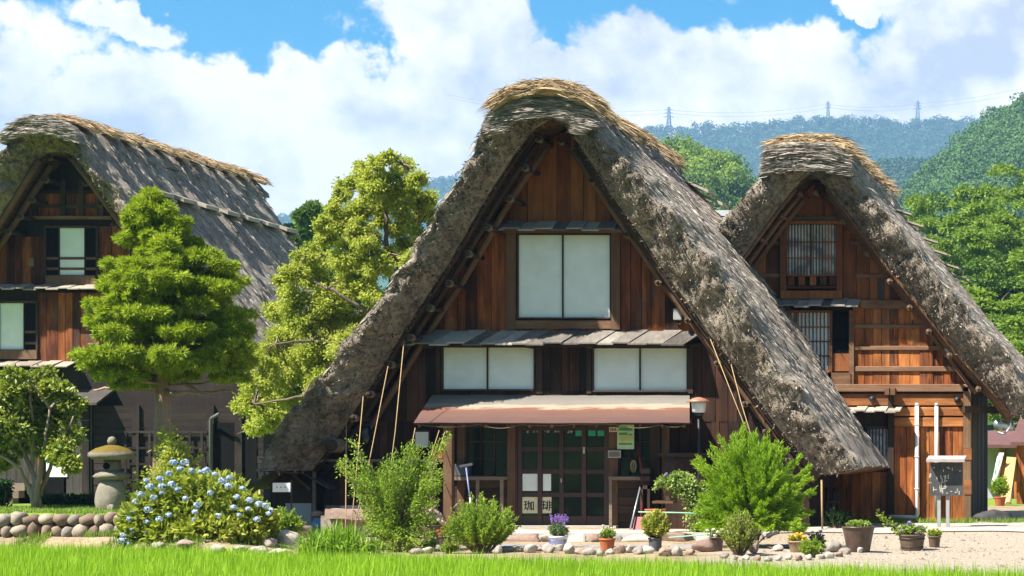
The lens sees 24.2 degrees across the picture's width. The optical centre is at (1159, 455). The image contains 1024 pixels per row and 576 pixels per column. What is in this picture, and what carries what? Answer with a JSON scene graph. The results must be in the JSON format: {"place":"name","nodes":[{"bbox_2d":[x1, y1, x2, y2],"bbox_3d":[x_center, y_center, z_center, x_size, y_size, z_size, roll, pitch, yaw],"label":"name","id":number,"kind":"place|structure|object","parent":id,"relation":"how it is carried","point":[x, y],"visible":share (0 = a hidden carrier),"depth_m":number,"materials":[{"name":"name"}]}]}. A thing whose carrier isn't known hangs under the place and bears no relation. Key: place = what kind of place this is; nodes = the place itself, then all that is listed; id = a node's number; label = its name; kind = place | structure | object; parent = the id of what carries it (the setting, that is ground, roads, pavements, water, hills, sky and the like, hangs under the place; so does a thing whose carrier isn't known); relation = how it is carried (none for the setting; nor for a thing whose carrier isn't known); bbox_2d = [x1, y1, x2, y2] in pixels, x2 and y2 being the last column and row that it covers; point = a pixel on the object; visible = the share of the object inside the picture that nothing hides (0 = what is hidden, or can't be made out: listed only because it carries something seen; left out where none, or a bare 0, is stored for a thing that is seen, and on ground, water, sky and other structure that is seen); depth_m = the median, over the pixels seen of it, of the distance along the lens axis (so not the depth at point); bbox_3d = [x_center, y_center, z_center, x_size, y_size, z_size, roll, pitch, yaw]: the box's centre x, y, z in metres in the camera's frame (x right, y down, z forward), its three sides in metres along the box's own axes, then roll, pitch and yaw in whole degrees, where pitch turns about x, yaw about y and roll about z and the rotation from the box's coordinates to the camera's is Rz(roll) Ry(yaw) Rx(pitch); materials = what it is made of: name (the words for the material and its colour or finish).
{"place":"outdoors","nodes":[
{"label":"outdoors","id":0,"kind":"place"},
{"bbox_2d":[0,504,181,515],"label":"terrace grass","id":1,"kind":"structure","parent":0,"point":[71,509],"depth_m":41.49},
{"bbox_2d":[0,538,1023,575],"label":"rice field","id":2,"kind":"structure","parent":0,"point":[42,560],"depth_m":32.30,"materials":[{"name":"plant"}]},
{"bbox_2d":[0,498,1023,575],"bbox_3d":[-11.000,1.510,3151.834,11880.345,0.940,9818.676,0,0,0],"label":"ground","id":3,"kind":"structure","parent":0,"point":[1014,509],"depth_m":39.57,"materials":[{"name":"gravel"}]},
{"bbox_2d":[0,478,14,506],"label":"dark bush","id":4,"kind":"object","parent":3,"relation":"on","point":[6,491],"visible":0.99,"depth_m":45.27,"materials":[{"name":"green plant"}]},
{"bbox_2d":[0,362,89,508],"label":"camellia tree","id":5,"kind":"object","parent":3,"relation":"on","point":[31,410],"visible":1,"depth_m":43.98,"materials":[{"name":"green plant"}]},
{"bbox_2d":[1,528,114,548],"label":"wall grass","id":6,"kind":"structure","parent":3,"relation":"on","point":[86,534],"depth_m":40.31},
{"bbox_2d":[0,511,120,537],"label":"stone wall","id":7,"kind":"structure","parent":3,"relation":"on","point":[23,522],"depth_m":40.51,"materials":[{"name":"stone"}]},
{"bbox_2d":[40,492,94,507],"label":"hedge","id":8,"kind":"object","parent":3,"relation":"on","point":[72,498],"visible":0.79,"depth_m":44.93,"materials":[{"name":"green plant"}]},
{"bbox_2d":[87,436,136,510],"bbox_3d":[-20.066,0.352,42.296,0.856,1.455,0.866,0,0,0],"label":"stone lantern","id":9,"kind":"object","parent":3,"relation":"on","point":[111,488],"visible":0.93,"depth_m":42.09,"materials":[{"name":"stone"}]},
{"bbox_2d":[67,185,260,480],"bbox_3d":[-19.184,-2.093,43.053,3.420,6.431,3.801,0,0,0],"label":"cypress tree","id":10,"kind":"object","parent":3,"relation":"on","point":[165,295],"visible":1,"depth_m":42.43,"materials":[{"name":"green plant"}]},
{"bbox_2d":[124,419,204,500],"bbox_3d":[-19.149,0.168,42.438,1.410,1.786,1.106,0,0,32],"label":"climbing shrub","id":11,"kind":"object","parent":3,"relation":"on","point":[168,452],"visible":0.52,"depth_m":42.29,"materials":[{"name":"green plant"}]},
{"bbox_2d":[0,112,342,503],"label":"thatched farmhouse","id":12,"kind":"object","parent":3,"relation":"on","point":[70,186],"visible":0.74,"depth_m":61.27,"materials":[{"name":"plant"}]},
{"bbox_2d":[0,301,37,351],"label":"window","id":13,"kind":"structure","parent":12,"relation":"in","point":[16,317],"depth_m":61.28,"materials":[{"name":"white paper"}]},
{"bbox_2d":[43,477,64,494],"bbox_3d":[-30.539,0.961,60.960,0.577,0.744,0.060,0,0,0],"label":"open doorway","id":14,"kind":"structure","parent":12,"relation":"in","point":[54,485],"depth_m":60.94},
{"bbox_2d":[44,226,98,276],"bbox_3d":[-30.206,-5.675,61.265,1.497,1.430,0.110,0,0,0],"label":"window","id":15,"kind":"structure","parent":12,"relation":"in","point":[59,241],"depth_m":61.28,"materials":[{"name":"white paper"}]},
{"bbox_2d":[111,459,280,546],"bbox_3d":[-17.158,0.858,39.547,2.937,1.623,1.812,0,0,20],"label":"hydrangea bush","id":16,"kind":"object","parent":3,"relation":"on","point":[227,507],"visible":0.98,"depth_m":39.24,"materials":[{"name":"green plant"}]},
{"bbox_2d":[273,480,291,509],"bbox_3d":[-17.166,1.035,43.188,0.368,1.130,0.044,0,0,0],"label":"garden notice","id":17,"kind":"object","parent":3,"relation":"on","point":[282,487],"visible":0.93,"depth_m":43.17,"materials":[{"name":"white paint"}]},
{"bbox_2d":[261,506,306,537],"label":"leafy shrub","id":18,"kind":"object","parent":3,"relation":"on","point":[290,521],"visible":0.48,"depth_m":40.91,"materials":[{"name":"green plant"}]},
{"bbox_2d":[274,529,301,548],"bbox_3d":[-15.814,1.529,40.049,0.475,0.400,0.470,0,0,0],"label":"rock","id":19,"kind":"object","parent":3,"relation":"on","point":[285,534],"visible":0.67,"depth_m":39.87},
{"bbox_2d":[246,471,335,524],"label":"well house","id":20,"kind":"structure","parent":3,"relation":"on","point":[301,493],"depth_m":45.90,"materials":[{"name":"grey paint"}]},
{"bbox_2d":[289,199,327,263],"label":"broadleaf tree","id":21,"kind":"object","parent":3,"relation":"on","point":[301,216],"visible":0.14,"depth_m":129.46,"materials":[{"name":"green plant"}]},
{"bbox_2d":[226,147,440,438],"bbox_3d":[-20.757,-3.201,55.820,5.539,9.263,3.098,0,0,0],"label":"persimmon tree","id":22,"kind":"object","parent":3,"relation":"on","point":[284,367],"visible":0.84,"depth_m":55.23,"materials":[{"name":"green plant"}]},
{"bbox_2d":[321,505,379,536],"bbox_3d":[-15.930,1.300,43.597,1.194,0.658,1.016,0,0,0],"label":"stone bench","id":23,"kind":"object","parent":3,"relation":"on","point":[333,513],"visible":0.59,"depth_m":43.30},
{"bbox_2d":[278,517,423,554],"bbox_3d":[-14.084,1.467,37.701,3.206,0.898,2.758,0,0,0],"label":"daylily clump","id":24,"kind":"object","parent":3,"relation":"on","point":[338,539],"visible":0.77,"depth_m":37.68,"materials":[{"name":"green plant"}]},
{"bbox_2d":[334,431,451,552],"bbox_3d":[-13.774,0.706,39.677,2.245,2.341,1.305,0,0,0],"label":"arching shrub","id":25,"kind":"object","parent":3,"relation":"on","point":[386,507],"visible":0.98,"depth_m":39.55,"materials":[{"name":"green plant"}]},
{"bbox_2d":[438,538,460,553],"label":"ground weed","id":26,"kind":"object","parent":3,"relation":"on","point":[447,546],"visible":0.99,"depth_m":38.94,"materials":[{"name":"green plant"}]},
{"bbox_2d":[440,491,521,552],"bbox_3d":[-11.920,1.156,38.786,1.212,1.093,1.171,0,0,-44],"label":"rounded shrub","id":27,"kind":"object","parent":3,"relation":"on","point":[475,528],"visible":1,"depth_m":38.63,"materials":[{"name":"green plant"}]},
{"bbox_2d":[505,533,539,541],"bbox_3d":[-12.359,1.620,42.859,0.720,0.228,0.316,0,0,0],"label":"kerb stone","id":28,"kind":"object","parent":3,"relation":"on","point":[534,537],"visible":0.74,"depth_m":42.74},
{"bbox_2d":[546,514,570,546],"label":"potted plant","id":29,"kind":"object","parent":3,"relation":"on","point":[557,531],"visible":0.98,"depth_m":40.71,"materials":[{"name":"green plant"}]},
{"bbox_2d":[256,77,888,529],"bbox_3d":[-12.208,-3.012,48.204,12.384,9.265,9.081,0,0,0],"label":"thatched farmhouse","id":30,"kind":"object","parent":3,"relation":"on","point":[572,249],"visible":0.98,"depth_m":45.89,"materials":[{"name":"plant"}]},
{"bbox_2d":[359,423,371,445],"bbox_3d":[-16.500,-0.448,45.845,0.260,0.490,0.270,0,0,0],"label":"wall lamp","id":31,"kind":"object","parent":30,"relation":"attached to","point":[366,435],"visible":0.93,"depth_m":45.75,"materials":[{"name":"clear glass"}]},
{"bbox_2d":[414,430,430,449],"bbox_3d":[-15.333,-0.342,45.914,0.333,0.417,0.092,0,0,0],"label":"framed notice","id":32,"kind":"object","parent":30,"relation":"attached to","point":[422,438],"visible":0.79,"depth_m":45.87,"materials":[{"name":"white paper"}]},
{"bbox_2d":[454,464,471,475],"bbox_3d":[-14.442,0.293,45.750,0.283,0.260,0.260,0,0,0],"label":"grey crate","id":33,"kind":"object","parent":30,"relation":"on","point":[459,471],"visible":0.76,"depth_m":45.62,"materials":[{"name":"plastic"}]},
{"bbox_2d":[466,427,506,475],"bbox_3d":[-14.008,-0.092,45.965,0.877,1.043,0.110,0,0,0],"label":"window","id":34,"kind":"structure","parent":30,"relation":"in","point":[486,448],"depth_m":45.97,"materials":[{"name":"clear glass"}]},
{"bbox_2d":[441,347,535,390],"bbox_3d":[-13.975,-1.825,45.965,1.953,0.937,0.110,0,0,0],"label":"window","id":35,"kind":"structure","parent":30,"relation":"in","point":[462,368],"depth_m":45.97,"materials":[{"name":"white paper"}]},
{"bbox_2d":[522,497,551,512],"bbox_3d":[-12.969,1.017,45.954,0.630,0.350,0.012,0,0,0],"label":"coffee sign","id":36,"kind":"object","parent":30,"relation":"attached to","point":[529,504],"visible":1,"depth_m":45.95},
{"bbox_2d":[523,474,550,490],"bbox_3d":[-12.971,0.546,45.956,0.592,0.358,0.008,0,0,0],"label":"white notice","id":37,"kind":"object","parent":30,"relation":"attached to","point":[530,482],"visible":1,"depth_m":45.95,"materials":[{"name":"paper"}]},
{"bbox_2d":[416,424,684,428],"bbox_3d":[-12.379,-0.606,44.800,5.469,0.103,0.016,0,0,0],"label":"twine swag","id":38,"kind":"object","parent":30,"relation":"hanging from","point":[552,425],"visible":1,"depth_m":44.79,"materials":[{"name":"fabric"}]},
{"bbox_2d":[516,427,608,524],"bbox_3d":[-12.425,0.457,45.957,1.963,2.153,0.125,0,0,0],"label":"sliding door","id":39,"kind":"structure","parent":30,"relation":"in","point":[576,459],"depth_m":45.96,"materials":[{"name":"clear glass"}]},
{"bbox_2d":[517,233,610,318],"bbox_3d":[-12.400,-3.742,45.965,1.960,1.777,0.110,0,0,0],"label":"window","id":40,"kind":"structure","parent":30,"relation":"in","point":[560,275],"depth_m":45.97,"materials":[{"name":"white paper"}]},
{"bbox_2d":[617,425,633,448],"bbox_3d":[-11.092,-0.396,45.836,0.350,0.508,0.018,0,0,0],"label":"poster","id":41,"kind":"object","parent":30,"relation":"attached to","point":[625,437],"visible":0.93,"depth_m":45.83,"materials":[{"name":"paper"}]},
{"bbox_2d":[619,427,649,475],"bbox_3d":[-10.925,-0.092,45.965,0.677,1.043,0.110,0,0,0],"label":"window","id":42,"kind":"structure","parent":30,"relation":"in","point":[641,435],"depth_m":45.97,"materials":[{"name":"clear glass"}]},
{"bbox_2d":[592,347,687,391],"bbox_3d":[-10.817,-1.804,45.965,2.003,0.945,0.110,0,0,0],"label":"window","id":43,"kind":"structure","parent":30,"relation":"in","point":[614,369],"depth_m":45.97,"materials":[{"name":"white paper"}]},
{"bbox_2d":[599,525,616,550],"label":"potted plant","id":44,"kind":"object","parent":3,"relation":"on","point":[606,543],"visible":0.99,"depth_m":39.30,"materials":[{"name":"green plant"}]},
{"bbox_2d":[621,534,648,541],"bbox_3d":[-10.037,1.642,42.859,0.810,0.250,0.356,0,0,0],"label":"kerb stone","id":45,"kind":"object","parent":3,"relation":"on","point":[637,538],"visible":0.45,"depth_m":42.72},
{"bbox_2d":[640,468,653,516],"bbox_3d":[-10.590,0.879,45.575,0.198,1.242,0.350,0,0,0],"label":"slatted rack","id":46,"kind":"object","parent":3,"relation":"on","point":[650,494],"visible":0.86,"depth_m":45.40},
{"bbox_2d":[639,508,671,550],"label":"potted plant","id":47,"kind":"object","parent":3,"relation":"on","point":[655,527],"visible":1,"depth_m":39.72,"materials":[{"name":"green plant"}]},
{"bbox_2d":[662,532,694,541],"bbox_3d":[-9.399,1.600,42.841,0.676,0.248,0.318,0,0,0],"label":"kerb stone","id":48,"kind":"object","parent":3,"relation":"on","point":[672,534],"visible":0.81,"depth_m":42.72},
{"bbox_2d":[691,539,714,551],"bbox_3d":[-8.021,1.582,38.710,0.383,0.250,0.294,0,0,-28],"label":"rock","id":49,"kind":"object","parent":3,"relation":"on","point":[705,545],"visible":0.99,"depth_m":38.62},
{"bbox_2d":[705,528,723,550],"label":"potted plant","id":50,"kind":"object","parent":3,"relation":"on","point":[714,537],"visible":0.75,"depth_m":38.90,"materials":[{"name":"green plant"}]},
{"bbox_2d":[719,508,762,554],"bbox_3d":[-7.220,1.285,37.916,0.720,0.814,0.656,0,0,-36],"label":"straggly shrub","id":51,"kind":"object","parent":3,"relation":"on","point":[737,537],"visible":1,"depth_m":37.79,"materials":[{"name":"green plant"}]},
{"bbox_2d":[690,421,817,542],"bbox_3d":[-7.515,0.514,40.731,2.124,2.356,2.078,0,0,-38],"label":"summer cypress bush","id":52,"kind":"object","parent":3,"relation":"on","point":[754,479],"visible":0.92,"depth_m":40.42,"materials":[{"name":"green plant"}]},
{"bbox_2d":[787,532,807,551],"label":"potted plant","id":53,"kind":"object","parent":3,"relation":"on","point":[795,540],"visible":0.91,"depth_m":38.69,"materials":[{"name":"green plant"}]},
{"bbox_2d":[797,535,825,556],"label":"rounded shrub","id":54,"kind":"object","parent":3,"relation":"on","point":[813,547],"visible":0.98,"depth_m":36.45,"materials":[{"name":"green plant"}]},
{"bbox_2d":[823,487,844,525],"bbox_3d":[-6.923,1.171,46.902,0.459,1.010,0.663,0,0,0],"label":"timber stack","id":55,"kind":"object","parent":3,"relation":"on","point":[835,501],"visible":0.56,"depth_m":47.06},
{"bbox_2d":[842,519,874,551],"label":"potted plant","id":56,"kind":"object","parent":3,"relation":"on","point":[858,533],"visible":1,"depth_m":38.80,"materials":[{"name":"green plant"}]},
{"bbox_2d":[700,532,1023,573],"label":"gravel","id":57,"kind":"structure","parent":3,"relation":"on","point":[925,553],"depth_m":37.75,"materials":[{"name":"gravel"}]},
{"bbox_2d":[716,131,1023,521],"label":"thatched farmhouse","id":58,"kind":"object","parent":3,"relation":"on","point":[920,357],"visible":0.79,"depth_m":49.90,"materials":[{"name":"wood"}]},
{"bbox_2d":[785,310,832,372],"bbox_3d":[-8.306,-2.591,49.950,1.785,1.404,0.140,0,0,0],"label":"window","id":59,"kind":"structure","parent":58,"relation":"in","point":[817,325],"depth_m":49.95,"materials":[{"name":"white paper"}]},
{"bbox_2d":[786,224,836,276],"bbox_3d":[-7.871,-4.665,49.935,1.165,1.201,0.170,0,0,0],"label":"window","id":60,"kind":"structure","parent":58,"relation":"in","point":[811,250],"depth_m":49.92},
{"bbox_2d":[833,313,848,352],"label":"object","id":61,"kind":"structure","parent":58,"relation":"in","point":[840,320],"depth_m":49.95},
{"bbox_2d":[865,426,887,470],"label":"window","id":62,"kind":"structure","parent":58,"relation":"in","point":[878,435],"depth_m":49.98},
{"bbox_2d":[875,509,927,550],"bbox_3d":[-4.697,1.333,40.216,0.975,0.770,0.542,0,0,0],"label":"potted plant","id":63,"kind":"object","parent":3,"relation":"on","point":[911,536],"visible":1,"depth_m":40.06,"materials":[{"name":"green plant"}]},
{"bbox_2d":[926,528,942,546],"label":"potted plant","id":64,"kind":"object","parent":3,"relation":"on","point":[934,536],"visible":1,"depth_m":40.84,"materials":[{"name":"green plant"}]},
{"bbox_2d":[926,456,966,526],"bbox_3d":[-4.465,0.775,46.180,0.795,1.567,0.520,0,0,0],"label":"notice board","id":65,"kind":"object","parent":3,"relation":"on","point":[946,476],"visible":0.98,"depth_m":46.17,"materials":[{"name":"metal"}]},
{"bbox_2d":[972,509,1012,521],"bbox_3d":[-3.753,1.406,49.574,0.956,0.426,0.565,0,0,0],"label":"rock","id":66,"kind":"object","parent":3,"relation":"on","point":[992,514],"visible":0.65,"depth_m":49.40,"materials":[{"name":"stone"}]},
{"bbox_2d":[992,453,1003,480],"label":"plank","id":67,"kind":"object","parent":3,"relation":"on","point":[997,469],"visible":0.8,"depth_m":68.99,"materials":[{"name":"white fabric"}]},
{"bbox_2d":[989,475,1009,505],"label":"potted plant","id":68,"kind":"object","parent":3,"relation":"on","point":[999,486],"visible":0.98,"depth_m":65.88,"materials":[{"name":"green plant"}]},
{"bbox_2d":[988,431,1016,498],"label":"grey shed","id":69,"kind":"structure","parent":3,"relation":"on","point":[998,443],"depth_m":78.00,"materials":[{"name":"paint"}]},
{"bbox_2d":[1001,457,1015,503],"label":"leaning plank","id":70,"kind":"object","parent":3,"relation":"on","point":[1009,468],"visible":0.71,"depth_m":68.88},
{"bbox_2d":[1010,418,1023,503],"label":"red shed","id":71,"kind":"structure","parent":3,"relation":"on","point":[1017,439],"depth_m":69.40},
{"bbox_3d":[-13.423,1.696,41.594,0.903,0.048,0.898,0,0,0],"label":"flagstone","id":72,"kind":"object","parent":3,"relation":"on","visible":0},
{"bbox_2d":[422,516,445,544],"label":"potted plant","id":73,"kind":"object","parent":72,"relation":"on","point":[437,525],"visible":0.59,"depth_m":41.60,"materials":[{"name":"green plant"}]},
{"bbox_2d":[0,0,1023,215],"label":"sky","id":74,"kind":"structure","parent":0,"point":[292,93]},
{"bbox_2d":[102,516,1023,575],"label":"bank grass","id":75,"kind":"structure","parent":0,"point":[201,539],"depth_m":38.99,"materials":[{"name":"plant"}]},
{"bbox_2d":[451,529,779,539],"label":"porch floor","id":76,"kind":"structure","parent":0,"point":[623,533],"depth_m":43.41,"materials":[{"name":"concrete"}]},
{"bbox_2d":[632,442,643,529],"bbox_3d":[-10.728,0.627,45.411,0.256,1.835,0.906,0,0,-13],"label":"snow scoop","id":77,"kind":"object","parent":76,"relation":"on","point":[636,524],"visible":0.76,"depth_m":45.14,"materials":[{"name":"red paint"}]},
{"bbox_2d":[652,501,676,531],"bbox_3d":[-9.778,1.192,43.600,0.411,0.615,0.400,0,0,0],"label":"pedestal stand","id":78,"kind":"object","parent":76,"relation":"on","point":[663,502],"visible":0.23,"depth_m":43.40,"materials":[{"name":"brown wood"}]},
{"bbox_2d":[652,469,710,532],"bbox_3d":[-9.393,0.966,43.499,1.273,1.437,0.609,0,0,0],"label":"ivy planter","id":79,"kind":"object","parent":78,"relation":"on","point":[681,485],"visible":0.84,"depth_m":43.39,"materials":[{"name":"plant"}]},
{"bbox_2d":[660,453,710,528],"bbox_3d":[-9.792,0.717,45.560,0.890,1.566,0.720,0,0,0],"label":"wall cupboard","id":80,"kind":"object","parent":76,"relation":"on","point":[675,461],"depth_m":45.30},
{"bbox_2d":[369,126,962,290],"bbox_3d":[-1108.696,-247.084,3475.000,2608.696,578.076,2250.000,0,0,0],"label":"mountain","id":81,"kind":"structure","parent":0,"point":[386,282],"depth_m":3479.56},
{"bbox_2d":[277,113,980,252],"bbox_3d":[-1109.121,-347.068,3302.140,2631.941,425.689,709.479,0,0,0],"label":"forest","id":82,"kind":"object","parent":81,"relation":"on","point":[926,133],"visible":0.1,"depth_m":3513.91,"materials":[{"name":"green plant"}]},
{"bbox_2d":[686,397,710,485],"bbox_3d":[-9.441,0.147,45.200,0.510,2.705,0.502,0,0,0],"label":"post lamp","id":83,"kind":"object","parent":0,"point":[698,407],"visible":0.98,"depth_m":45.13,"materials":[{"name":"black metal"}]},
{"bbox_2d":[694,522,1023,532],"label":"path","id":84,"kind":"structure","parent":0,"point":[1013,526],"depth_m":45.55,"materials":[{"name":"concrete"}]},
{"bbox_2d":[823,508,856,527],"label":"dark bush","id":85,"kind":"object","parent":84,"relation":"on","point":[833,519],"visible":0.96,"depth_m":45.92,"materials":[{"name":"green plant"}]},
{"bbox_2d":[988,420,1012,430],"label":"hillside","id":86,"kind":"structure","parent":0,"point":[990,426],"depth_m":136.20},
{"bbox_2d":[904,193,939,231],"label":"broadleaf tree","id":87,"kind":"object","parent":86,"relation":"on","point":[919,204],"visible":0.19,"depth_m":189.16,"materials":[{"name":"green plant"}]},
{"bbox_2d":[919,192,962,244],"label":"broadleaf tree","id":88,"kind":"object","parent":86,"relation":"on","point":[943,199],"visible":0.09,"depth_m":209.92,"materials":[{"name":"green plant"}]},
{"bbox_2d":[929,236,965,276],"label":"broadleaf tree","id":89,"kind":"object","parent":86,"relation":"on","point":[946,245],"visible":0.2,"depth_m":151.25,"materials":[{"name":"green plant"}]},
{"bbox_2d":[935,198,997,277],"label":"broadleaf tree","id":90,"kind":"object","parent":86,"relation":"on","point":[952,222],"visible":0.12,"depth_m":186.84,"materials":[{"name":"green plant"}]},
{"bbox_2d":[943,230,994,277],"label":"broadleaf tree","id":91,"kind":"object","parent":86,"relation":"on","point":[963,251],"visible":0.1,"depth_m":163.70,"materials":[{"name":"green plant"}]},
{"bbox_2d":[946,183,1011,246],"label":"broadleaf tree","id":92,"kind":"object","parent":86,"relation":"on","point":[984,193],"visible":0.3,"depth_m":204.10,"materials":[{"name":"green plant"}]},
{"bbox_2d":[952,224,1007,300],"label":"broadleaf tree","id":93,"kind":"object","parent":86,"relation":"on","point":[966,234],"visible":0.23,"depth_m":149.53,"materials":[{"name":"green plant"}]},
{"bbox_2d":[966,284,1003,314],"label":"broadleaf tree","id":94,"kind":"object","parent":86,"relation":"on","point":[982,298],"visible":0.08,"depth_m":122.01,"materials":[{"name":"green plant"}]},
{"bbox_2d":[959,255,1023,405],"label":"broadleaf tree","id":95,"kind":"object","parent":86,"relation":"on","point":[1000,284],"visible":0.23,"depth_m":139.69,"materials":[{"name":"green plant"}]},
{"bbox_2d":[967,211,1023,277],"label":"broadleaf tree","id":96,"kind":"object","parent":86,"relation":"on","point":[1005,221],"visible":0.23,"depth_m":168.86,"materials":[{"name":"green plant"}]},
{"bbox_2d":[980,292,1023,428],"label":"broadleaf tree","id":97,"kind":"object","parent":86,"relation":"on","point":[1014,305],"visible":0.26,"depth_m":120.71,"materials":[{"name":"green plant"}]},
{"bbox_2d":[986,161,1023,242],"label":"broadleaf tree","id":98,"kind":"object","parent":86,"relation":"on","point":[1016,191],"visible":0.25,"depth_m":214.46,"materials":[{"name":"green plant"}]},
{"bbox_2d":[986,204,1023,274],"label":"broadleaf tree","id":99,"kind":"object","parent":86,"relation":"on","point":[1002,247],"visible":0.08,"depth_m":190.99,"materials":[{"name":"green plant"}]},
{"bbox_2d":[988,339,1023,430],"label":"broadleaf tree","id":100,"kind":"object","parent":86,"relation":"on","point":[994,416],"visible":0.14,"depth_m":99.33,"materials":[{"name":"green plant"}]},
{"bbox_2d":[992,246,1023,332],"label":"broadleaf tree","id":101,"kind":"object","parent":86,"relation":"on","point":[1017,254],"visible":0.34,"depth_m":140.64,"materials":[{"name":"green plant"}]},
{"bbox_2d":[995,314,1023,343],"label":"broadleaf tree","id":102,"kind":"object","parent":86,"relation":"on","point":[1013,321],"visible":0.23,"depth_m":107.75,"materials":[{"name":"green plant"}]},
{"bbox_2d":[1004,197,1023,289],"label":"broadleaf tree","id":103,"kind":"object","parent":86,"relation":"on","point":[1014,205],"visible":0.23,"depth_m":168.94,"materials":[{"name":"green plant"}]},
{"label":"wooded slope","id":104,"kind":"structure","parent":0,"visible":0},
{"bbox_2d":[895,92,1023,235],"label":"slope forest","id":105,"kind":"object","parent":104,"relation":"on","point":[974,154],"visible":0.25,"depth_m":870.81,"materials":[{"name":"green plant"}]},
{"bbox_3d":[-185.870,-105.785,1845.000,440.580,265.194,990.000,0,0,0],"label":"valley hill","id":106,"kind":"structure","parent":0,"visible":0},
{"bbox_2d":[873,154,932,192],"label":"valley forest","id":107,"kind":"object","parent":106,"relation":"on","point":[899,171],"depth_m":1874.10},
{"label":"green hill","id":108,"kind":"structure","parent":0,"visible":0},
{"bbox_2d":[656,132,758,209],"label":"hill forest","id":109,"kind":"object","parent":108,"relation":"on","point":[713,171],"visible":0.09,"depth_m":467.50,"materials":[{"name":"green plant"}]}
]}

